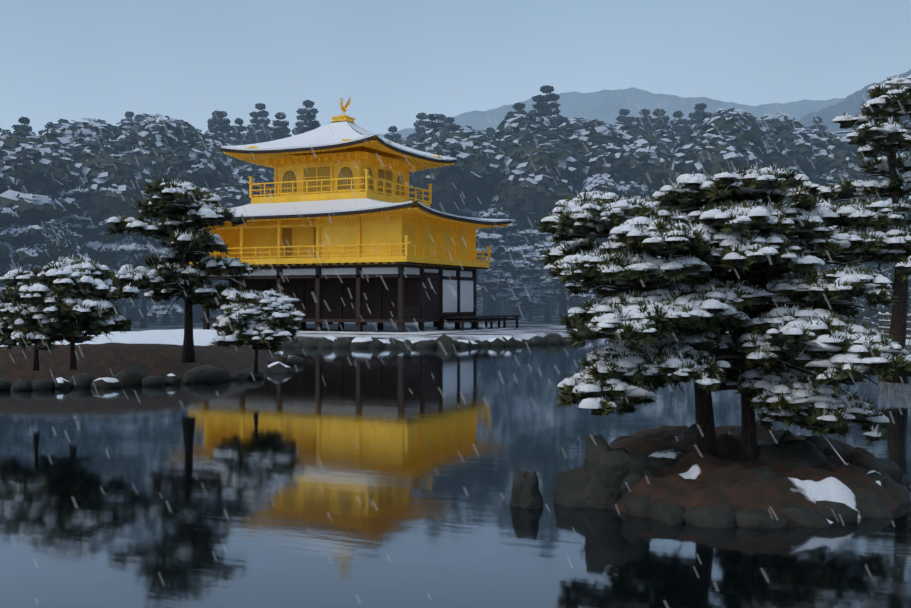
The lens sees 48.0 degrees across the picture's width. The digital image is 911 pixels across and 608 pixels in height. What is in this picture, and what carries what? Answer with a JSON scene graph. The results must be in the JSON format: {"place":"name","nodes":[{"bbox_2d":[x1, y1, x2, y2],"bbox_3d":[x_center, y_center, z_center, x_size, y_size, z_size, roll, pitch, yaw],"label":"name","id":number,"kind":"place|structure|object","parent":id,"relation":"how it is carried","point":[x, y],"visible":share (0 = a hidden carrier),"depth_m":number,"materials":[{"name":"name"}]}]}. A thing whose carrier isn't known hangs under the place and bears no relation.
{"place":"outdoors","nodes":[
{"label":"outdoors","id":0,"kind":"place"},
{"bbox_2d":[0,329,284,383],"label":"peninsula ground","id":1,"kind":"structure","parent":0,"point":[155,352],"depth_m":26.98,"materials":[{"name":"soil"},{"name":"snow"}]},
{"bbox_2d":[0,267,94,370],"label":"pine tree","id":2,"kind":"object","parent":1,"relation":"on","point":[18,278],"visible":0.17,"depth_m":20.81,"materials":[{"name":"green plant"}]},
{"bbox_2d":[0,253,140,369],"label":"pine tree","id":3,"kind":"object","parent":1,"relation":"on","point":[72,296],"visible":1,"depth_m":19.61,"materials":[{"name":"green plant"}]},
{"bbox_2d":[105,176,257,362],"bbox_3d":[-6.356,-0.824,24.101,3.621,4.415,3.656,0,0,9],"label":"pine tree","id":4,"kind":"object","parent":1,"relation":"on","point":[186,205],"visible":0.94,"depth_m":23.55,"materials":[{"name":"green plant"}]},
{"bbox_2d":[209,288,305,373],"bbox_3d":[-4.516,0.606,23.248,2.174,1.954,2.232,0,0,-11],"label":"pine tree","id":5,"kind":"object","parent":1,"relation":"on","point":[267,320],"visible":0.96,"depth_m":22.85,"materials":[{"name":"green plant"}]},
{"bbox_2d":[0,339,910,607],"bbox_3d":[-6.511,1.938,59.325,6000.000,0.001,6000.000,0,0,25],"label":"pond water","id":6,"kind":"structure","parent":0,"point":[351,477],"depth_m":10.43,"materials":[{"name":"liquid"}]},
{"bbox_2d":[0,0,910,138],"label":"sky","id":7,"kind":"structure","parent":0,"point":[397,61],"materials":[{"name":"blue"}]},
{"bbox_2d":[113,297,910,354],"bbox_3d":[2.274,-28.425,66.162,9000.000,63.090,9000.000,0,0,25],"label":"ground","id":8,"kind":"structure","parent":0,"point":[528,330],"depth_m":61.21,"materials":[{"name":"white snow"}]},
{"bbox_2d":[0,242,13,272],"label":"tree","id":9,"kind":"object","parent":8,"relation":"on","point":[4,249],"visible":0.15,"depth_m":52.02,"materials":[{"name":"white"}]},
{"bbox_2d":[11,116,31,136],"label":"cedar","id":10,"kind":"object","parent":8,"relation":"on","point":[24,121],"visible":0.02,"depth_m":85.38,"materials":[{"name":"green plant"}]},
{"bbox_2d":[0,205,48,275],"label":"tree","id":11,"kind":"object","parent":8,"relation":"on","point":[10,216],"visible":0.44,"depth_m":53.09,"materials":[{"name":"green plant"}]},
{"bbox_2d":[15,264,34,270],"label":"tree","id":12,"kind":"object","parent":8,"relation":"on","point":[26,266],"visible":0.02,"depth_m":53.77,"materials":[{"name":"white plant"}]},
{"bbox_2d":[0,173,65,224],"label":"tree","id":13,"kind":"object","parent":8,"relation":"on","point":[35,209],"visible":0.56,"depth_m":54.30,"materials":[{"name":"green plant"}]},
{"bbox_2d":[0,219,88,271],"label":"broadleaf","id":14,"kind":"object","parent":8,"relation":"on","point":[55,243],"visible":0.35,"depth_m":55.45,"materials":[{"name":"green"}]},
{"bbox_2d":[38,122,53,135],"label":"tree","id":15,"kind":"object","parent":8,"relation":"on","point":[47,125],"depth_m":91.22,"materials":[{"name":"white"}]},
{"bbox_2d":[57,119,68,124],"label":"tree","id":16,"kind":"object","parent":8,"relation":"on","point":[61,121],"depth_m":132.00,"materials":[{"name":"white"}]},
{"bbox_2d":[33,189,122,269],"bbox_3d":[-24.513,-2.573,62.630,8.463,9.366,10.603,0,0,18],"label":"tree","id":17,"kind":"object","parent":8,"relation":"on","point":[69,204],"visible":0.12,"depth_m":61.75,"materials":[{"name":"green plant"}]},
{"bbox_2d":[0,120,171,264],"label":"broadleaf","id":18,"kind":"object","parent":8,"relation":"on","point":[31,162],"visible":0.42,"depth_m":62.51,"materials":[{"name":"green plant"}]},
{"bbox_2d":[75,118,108,128],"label":"broadleaf","id":19,"kind":"object","parent":8,"relation":"on","point":[100,121],"depth_m":85.54,"materials":[{"name":"white"}]},
{"bbox_2d":[40,120,148,321],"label":"broadleaf","id":20,"kind":"object","parent":8,"relation":"on","point":[108,131],"depth_m":69.43,"materials":[{"name":"green plant"}]},
{"bbox_2d":[52,212,137,306],"bbox_3d":[-24.554,-2.084,62.871,8.558,7.829,8.260,0,0,-32],"label":"tree","id":21,"kind":"object","parent":8,"relation":"on","point":[79,220],"visible":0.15,"depth_m":61.78,"materials":[{"name":"green plant"}]},
{"bbox_2d":[65,186,162,313],"bbox_3d":[-23.053,-3.103,67.275,9.850,9.838,10.301,0,0,-40],"label":"tree","id":22,"kind":"object","parent":8,"relation":"on","point":[75,193],"visible":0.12,"depth_m":62.88,"materials":[{"name":"green plant"}]},
{"bbox_2d":[83,211,168,311],"bbox_3d":[-19.955,-2.013,63.486,7.872,8.084,7.372,0,0,-39],"label":"tree","id":23,"kind":"object","parent":8,"relation":"on","point":[138,260],"visible":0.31,"depth_m":61.87,"materials":[{"name":"green plant"}]},
{"bbox_2d":[120,111,138,123],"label":"cedar","id":24,"kind":"object","parent":8,"relation":"on","point":[128,114],"depth_m":148.18,"materials":[{"name":"green plant"}]},
{"bbox_2d":[100,198,175,250],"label":"tree","id":25,"kind":"object","parent":8,"relation":"on","point":[115,235],"visible":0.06,"depth_m":63.05,"materials":[{"name":"green plant"}]},
{"bbox_2d":[103,207,184,327],"bbox_3d":[-18.860,-2.354,63.350,7.543,8.386,10.218,0,0,-30],"label":"snow laden pine","id":26,"kind":"object","parent":8,"relation":"on","point":[131,250],"visible":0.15,"depth_m":60.26,"materials":[{"name":"green plant"}]},
{"bbox_2d":[147,309,155,323],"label":"broadleaf","id":27,"kind":"object","parent":8,"relation":"on","point":[152,322],"depth_m":70.65,"materials":[{"name":"green"}]},
{"bbox_2d":[119,113,230,318],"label":"broadleaf","id":28,"kind":"object","parent":8,"relation":"on","point":[150,118],"depth_m":74.08,"materials":[{"name":"white"}]},
{"bbox_2d":[82,118,273,320],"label":"broadleaf","id":29,"kind":"object","parent":8,"relation":"on","point":[197,165],"visible":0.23,"depth_m":67.72,"materials":[{"name":"white"}]},
{"bbox_2d":[143,166,213,324],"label":"broadleaf","id":30,"kind":"object","parent":8,"relation":"on","point":[166,320],"depth_m":67.56,"materials":[{"name":"green"}]},
{"bbox_2d":[141,280,222,323],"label":"snow laden pine","id":31,"kind":"object","parent":8,"relation":"on","point":[178,319],"depth_m":70.33,"materials":[{"name":"green plant"}]},
{"bbox_2d":[103,170,269,322],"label":"broadleaf","id":32,"kind":"object","parent":8,"relation":"on","point":[235,193],"visible":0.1,"depth_m":65.78,"materials":[{"name":"green"}]},
{"bbox_2d":[187,123,203,137],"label":"broadleaf","id":33,"kind":"object","parent":8,"relation":"on","point":[197,131],"depth_m":85.84,"materials":[{"name":"green plant"}]},
{"bbox_2d":[205,110,217,137],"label":"tall cedar","id":34,"kind":"object","parent":8,"relation":"on","point":[211,119],"visible":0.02,"depth_m":150.18,"materials":[{"name":"white"}]},
{"bbox_2d":[207,114,218,136],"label":"cedar","id":35,"kind":"object","parent":8,"relation":"on","point":[214,117],"depth_m":130.58,"materials":[{"name":"green plant"}]},
{"bbox_2d":[198,131,235,316],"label":"broadleaf","id":36,"kind":"object","parent":8,"relation":"on","point":[223,140],"depth_m":77.70,"materials":[{"name":"green plant"}]},
{"bbox_2d":[212,280,226,284],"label":"tree","id":37,"kind":"object","parent":8,"relation":"on","point":[223,281],"depth_m":89.15,"materials":[{"name":"green plant"}]},
{"bbox_2d":[212,124,227,137],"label":"cedar","id":38,"kind":"object","parent":8,"relation":"on","point":[218,128],"depth_m":105.66,"materials":[{"name":"green plant"}]},
{"bbox_2d":[212,111,237,145],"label":"cedar","id":39,"kind":"object","parent":8,"relation":"on","point":[223,121],"depth_m":109.17,"materials":[{"name":"green plant"}]},
{"bbox_2d":[232,118,248,144],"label":"cedar","id":40,"kind":"object","parent":8,"relation":"on","point":[239,136],"visible":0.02,"depth_m":115.28,"materials":[{"name":"green plant"}]},
{"bbox_2d":[241,103,275,144],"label":"tall cedar","id":41,"kind":"object","parent":8,"relation":"on","point":[259,131],"depth_m":134.09,"materials":[{"name":"green plant"}]},
{"bbox_2d":[264,112,291,141],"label":"cedar","id":42,"kind":"object","parent":8,"relation":"on","point":[281,129],"visible":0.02,"depth_m":103.74,"materials":[{"name":"green plant"}]},
{"bbox_2d":[291,100,320,133],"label":"tall cedar","id":43,"kind":"object","parent":8,"relation":"on","point":[307,104],"visible":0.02,"depth_m":139.87,"materials":[{"name":"green plant"}]},
{"bbox_2d":[301,112,318,133],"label":"cedar","id":44,"kind":"object","parent":8,"relation":"on","point":[310,124],"depth_m":92.60,"materials":[{"name":"green plant"}]},
{"bbox_2d":[177,115,520,335],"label":"golden pavilion","id":45,"kind":"structure","parent":8,"relation":"on","point":[340,227],"depth_m":55.98,"materials":[{"name":"gold metal"}]},
{"bbox_2d":[338,96,351,114],"bbox_3d":[-6.438,-11.566,59.378,0.869,1.310,0.948,0,0,-26],"label":"phoenix statue","id":46,"kind":"object","parent":45,"relation":"on","point":[344,109],"visible":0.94,"depth_m":59.27,"materials":[{"name":"gold metal"}]},
{"bbox_2d":[384,126,401,142],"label":"cedar","id":47,"kind":"object","parent":8,"relation":"on","point":[394,137],"depth_m":124.49,"materials":[{"name":"green plant"}]},
{"bbox_2d":[408,112,427,139],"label":"tall cedar","id":48,"kind":"object","parent":8,"relation":"on","point":[419,126],"visible":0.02,"depth_m":138.84,"materials":[{"name":"green"}]},
{"bbox_2d":[422,114,443,136],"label":"cedar","id":49,"kind":"object","parent":8,"relation":"on","point":[430,124],"depth_m":88.67,"materials":[{"name":"green plant"}]},
{"bbox_2d":[437,114,447,124],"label":"cedar","id":50,"kind":"object","parent":8,"relation":"on","point":[442,117],"depth_m":138.76,"materials":[{"name":"green plant"}]},
{"bbox_2d":[443,117,454,131],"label":"tall cedar","id":51,"kind":"object","parent":8,"relation":"on","point":[449,120],"depth_m":127.23,"materials":[{"name":"green plant"}]},
{"bbox_2d":[0,328,910,528],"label":"garden rocks","id":52,"kind":"object","parent":8,"relation":"on","point":[605,476],"visible":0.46,"depth_m":10.59,"materials":[{"name":"grey stone"}]},
{"bbox_2d":[444,210,471,215],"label":"tree","id":53,"kind":"object","parent":8,"relation":"on","point":[460,214],"depth_m":77.70,"materials":[{"name":"green"}]},
{"bbox_2d":[479,285,484,315],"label":"snow laden pine","id":54,"kind":"object","parent":8,"relation":"on","point":[483,300],"depth_m":91.71,"materials":[{"name":"brown"}]},
{"bbox_2d":[480,287,502,314],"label":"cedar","id":55,"kind":"object","parent":8,"relation":"on","point":[500,305],"depth_m":95.99,"materials":[{"name":"brown"}]},
{"bbox_2d":[432,172,554,315],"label":"broadleaf","id":56,"kind":"object","parent":8,"relation":"on","point":[452,208],"visible":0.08,"depth_m":76.75,"materials":[{"name":"green"}]},
{"bbox_2d":[469,230,533,322],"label":"snow laden pine","id":57,"kind":"object","parent":8,"relation":"on","point":[494,240],"visible":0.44,"depth_m":68.52,"materials":[{"name":"green plant"}]},
{"bbox_2d":[503,299,512,314],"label":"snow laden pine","id":58,"kind":"object","parent":8,"relation":"on","point":[507,308],"depth_m":95.38,"materials":[{"name":"green"}]},
{"bbox_2d":[477,209,547,322],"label":"snow laden pine","id":59,"kind":"object","parent":8,"relation":"on","point":[518,251],"visible":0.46,"depth_m":73.05,"materials":[{"name":"green"}]},
{"bbox_2d":[485,258,541,320],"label":"tree","id":60,"kind":"object","parent":8,"relation":"on","point":[530,317],"visible":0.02,"depth_m":77.99,"materials":[{"name":"green plant"}]},
{"bbox_2d":[398,112,630,317],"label":"broadleaf","id":61,"kind":"object","parent":8,"relation":"on","point":[540,157],"visible":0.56,"depth_m":75.25,"materials":[{"name":"green plant"}]},
{"bbox_2d":[499,102,530,136],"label":"tall cedar","id":62,"kind":"object","parent":8,"relation":"on","point":[518,107],"depth_m":111.21,"materials":[{"name":"green plant"}]},
{"bbox_2d":[495,203,549,319],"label":"snow laden pine","id":63,"kind":"object","parent":8,"relation":"on","point":[534,281],"visible":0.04,"depth_m":76.40,"materials":[{"name":"green plant"}]},
{"bbox_2d":[512,289,539,316],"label":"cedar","id":64,"kind":"object","parent":8,"relation":"on","point":[536,312],"depth_m":91.08,"materials":[{"name":"brown"}]},
{"bbox_2d":[502,221,571,322],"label":"snow laden pine","id":65,"kind":"object","parent":8,"relation":"on","point":[526,302],"visible":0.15,"depth_m":72.18,"materials":[{"name":"green plant"}]},
{"bbox_2d":[529,85,568,129],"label":"tall cedar","id":66,"kind":"object","parent":8,"relation":"on","point":[549,103],"visible":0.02,"depth_m":116.10,"materials":[{"name":"green plant"}]},
{"bbox_2d":[513,242,596,324],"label":"snow laden pine","id":67,"kind":"object","parent":8,"relation":"on","point":[552,283],"visible":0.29,"depth_m":69.69,"materials":[{"name":"green plant"}]},
{"bbox_2d":[559,291,566,317],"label":"tree","id":68,"kind":"object","parent":8,"relation":"on","point":[560,309],"depth_m":82.71,"materials":[{"name":"brown wood"}]},
{"bbox_2d":[556,238,592,307],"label":"cedar","id":69,"kind":"object","parent":8,"relation":"on","point":[570,304],"visible":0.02,"depth_m":76.28,"materials":[{"name":"green plant"}]},
{"bbox_2d":[489,117,666,208],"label":"broadleaf","id":70,"kind":"object","parent":8,"relation":"on","point":[606,163],"visible":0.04,"depth_m":76.24,"materials":[{"name":"green plant"}]},
{"bbox_2d":[529,177,627,294],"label":"tree","id":71,"kind":"object","parent":8,"relation":"on","point":[606,185],"visible":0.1,"depth_m":72.59,"materials":[{"name":"green"}]},
{"bbox_2d":[589,294,603,303],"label":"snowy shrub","id":72,"kind":"object","parent":8,"relation":"on","point":[599,298],"depth_m":67.79,"materials":[{"name":"plant"}]},
{"bbox_2d":[565,169,633,240],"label":"broadleaf","id":73,"kind":"object","parent":8,"relation":"on","point":[613,178],"depth_m":75.81,"materials":[{"name":"green"}]},
{"bbox_2d":[613,109,634,129],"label":"cedar","id":74,"kind":"object","parent":8,"relation":"on","point":[624,120],"visible":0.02,"depth_m":142.61,"materials":[{"name":"green plant"}]},
{"bbox_2d":[618,181,657,198],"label":"broadleaf","id":75,"kind":"object","parent":8,"relation":"on","point":[641,190],"depth_m":74.86,"materials":[{"name":"green"}]},
{"bbox_2d":[605,132,673,195],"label":"broadleaf","id":76,"kind":"object","parent":8,"relation":"on","point":[648,156],"visible":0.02,"depth_m":76.83,"materials":[{"name":"green"}]},
{"bbox_2d":[633,109,651,133],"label":"cedar","id":77,"kind":"object","parent":8,"relation":"on","point":[645,119],"depth_m":137.98,"materials":[{"name":"green plant"}]},
{"bbox_2d":[645,108,674,134],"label":"tall cedar","id":78,"kind":"object","parent":8,"relation":"on","point":[655,122],"visible":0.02,"depth_m":124.06,"materials":[{"name":"green plant"}]},
{"bbox_2d":[657,115,674,136],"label":"cedar","id":79,"kind":"object","parent":8,"relation":"on","point":[666,126],"depth_m":114.39,"materials":[{"name":"green plant"}]},
{"bbox_2d":[655,134,686,147],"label":"broadleaf","id":80,"kind":"object","parent":8,"relation":"on","point":[680,140],"depth_m":80.22,"materials":[{"name":"green plant"}]},
{"bbox_2d":[669,111,689,139],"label":"cedar","id":81,"kind":"object","parent":8,"relation":"on","point":[680,126],"depth_m":124.06,"materials":[{"name":"green plant"}]},
{"bbox_2d":[687,103,712,129],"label":"tall cedar","id":82,"kind":"object","parent":8,"relation":"on","point":[698,114],"visible":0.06,"depth_m":128.92,"materials":[{"name":"green plant"}]},
{"bbox_2d":[618,107,811,202],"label":"broadleaf","id":83,"kind":"object","parent":8,"relation":"on","point":[710,149],"visible":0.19,"depth_m":73.36,"materials":[{"name":"green plant"}]},
{"bbox_2d":[768,272,799,284],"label":"tree","id":84,"kind":"object","parent":8,"relation":"on","point":[784,276],"depth_m":61.43,"materials":[{"name":"green plant"}]},
{"bbox_2d":[756,112,842,149],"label":"broadleaf","id":85,"kind":"object","parent":8,"relation":"on","point":[787,124],"depth_m":82.79,"materials":[{"name":"green plant"}]},
{"bbox_2d":[750,126,882,204],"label":"broadleaf","id":86,"kind":"object","parent":8,"relation":"on","point":[813,157],"visible":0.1,"depth_m":75.00,"materials":[{"name":"green plant"}]},
{"bbox_2d":[808,116,827,132],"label":"cedar","id":87,"kind":"object","parent":8,"relation":"on","point":[817,120],"depth_m":137.14,"materials":[{"name":"green plant"}]},
{"bbox_2d":[828,180,873,267],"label":"tree","id":88,"kind":"object","parent":8,"relation":"on","point":[864,263],"depth_m":60.24,"materials":[{"name":"green"}]},
{"bbox_2d":[814,193,894,274],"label":"tree","id":89,"kind":"object","parent":8,"relation":"on","point":[889,269],"visible":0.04,"depth_m":60.17,"materials":[{"name":"green plant"}]},
{"bbox_2d":[812,74,910,382],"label":"shore pine","id":90,"kind":"object","parent":8,"relation":"on","point":[883,131],"visible":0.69,"depth_m":22.62,"materials":[{"name":"green plant"}]},
{"bbox_2d":[852,264,874,299],"bbox_3d":[23.563,0.173,57.594,4.783,4.868,4.897,0,0,-24],"label":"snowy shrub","id":91,"kind":"object","parent":8,"relation":"on","point":[871,267],"visible":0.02,"depth_m":57.60,"materials":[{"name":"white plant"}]},
{"bbox_2d":[849,309,889,333],"bbox_3d":[21.856,1.139,53.582,2.831,2.828,1.927,0,0,28],"label":"snowy shrub","id":92,"kind":"object","parent":8,"relation":"on","point":[861,314],"visible":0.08,"depth_m":53.08,"materials":[{"name":"green plant"}]},
{"bbox_2d":[858,174,889,273],"bbox_3d":[25.897,-3.160,59.828,5.629,10.347,6.421,0,0,36],"label":"broadleaf","id":93,"kind":"object","parent":8,"relation":"on","point":[877,178],"depth_m":58.60,"materials":[{"name":"green"}]},
{"bbox_2d":[859,298,891,333],"bbox_3d":[21.883,0.918,52.980,2.043,3.304,2.224,0,0,-20],"label":"snowy shrub","id":94,"kind":"object","parent":8,"relation":"on","point":[873,319],"visible":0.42,"depth_m":52.43,"materials":[{"name":"white plant"}]},
{"bbox_2d":[854,272,909,311],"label":"tree","id":95,"kind":"object","parent":8,"relation":"on","point":[888,275],"visible":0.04,"depth_m":54.97,"materials":[{"name":"plant"}]},
{"bbox_2d":[871,151,910,279],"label":"tree","id":96,"kind":"object","parent":8,"relation":"on","point":[905,153],"visible":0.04,"depth_m":53.31,"materials":[{"name":"green"}]},
{"bbox_2d":[881,180,906,269],"bbox_3d":[26.627,-3.112,56.841,9.599,10.317,9.872,0,0,-17],"label":"broadleaf","id":97,"kind":"object","parent":8,"relation":"on","point":[884,266],"depth_m":57.09,"materials":[{"name":"green"}]},
{"bbox_2d":[878,312,910,345],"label":"bamboo fence","id":98,"kind":"object","parent":8,"relation":"on","point":[887,321],"visible":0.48,"depth_m":37.34,"materials":[{"name":"brown wood"}]},
{"bbox_2d":[879,182,910,227],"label":"broadleaf","id":99,"kind":"object","parent":8,"relation":"on","point":[907,198],"visible":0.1,"depth_m":51.59,"materials":[{"name":"green plant"}]},
{"bbox_2d":[890,279,910,311],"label":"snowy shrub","id":100,"kind":"object","parent":8,"relation":"on","point":[909,284],"visible":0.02,"depth_m":52.88,"materials":[{"name":"green plant"}]},
{"bbox_2d":[895,256,910,282],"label":"shore pine","id":101,"kind":"object","parent":8,"relation":"on","point":[905,272],"visible":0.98,"depth_m":19.70,"materials":[{"name":"green plant"}]},
{"bbox_2d":[899,115,910,124],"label":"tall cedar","id":102,"kind":"object","parent":8,"relation":"on","point":[904,119],"depth_m":117.18,"materials":[{"name":"green"}]},
{"bbox_2d":[907,290,910,309],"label":"snowy shrub","id":103,"kind":"object","parent":8,"relation":"on","point":[909,297],"visible":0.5,"depth_m":51.98,"materials":[{"name":"green plant"}]},
{"bbox_2d":[907,303,910,328],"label":"snowy shrub","id":104,"kind":"object","parent":8,"relation":"on","point":[909,318],"visible":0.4,"depth_m":51.03,"materials":[{"name":"white snow"}]},
{"bbox_2d":[376,87,844,143],"bbox_3d":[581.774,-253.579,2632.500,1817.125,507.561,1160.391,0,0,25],"label":"ridge","id":105,"kind":"structure","parent":0,"point":[605,106],"depth_m":2388.59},
{"bbox_2d":[608,422,900,526],"bbox_3d":[3.303,2.117,12.123,5.640,1.089,7.240,0,0,25],"label":"islet","id":106,"kind":"object","parent":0,"point":[692,477],"visible":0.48,"depth_m":10.42,"materials":[{"name":"soil"},{"name":"snow"},{"name":"rock"}]},
{"bbox_2d":[535,163,893,464],"bbox_3d":[2.666,0.225,11.813,3.719,3.480,3.612,0,0,-12],"label":"islet pine","id":107,"kind":"object","parent":106,"relation":"on","point":[621,267],"visible":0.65,"depth_m":10.70,"materials":[{"name":"green plant"}]},
{"bbox_2d":[597,197,910,461],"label":"islet pine","id":108,"kind":"object","parent":106,"relation":"on","point":[802,242],"visible":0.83,"depth_m":10.63,"materials":[{"name":"green plant"}]},
{"bbox_2d":[798,69,910,136],"bbox_3d":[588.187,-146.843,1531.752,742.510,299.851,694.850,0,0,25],"label":"ridge","id":109,"kind":"structure","parent":0,"point":[850,104],"depth_m":1285.02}
]}

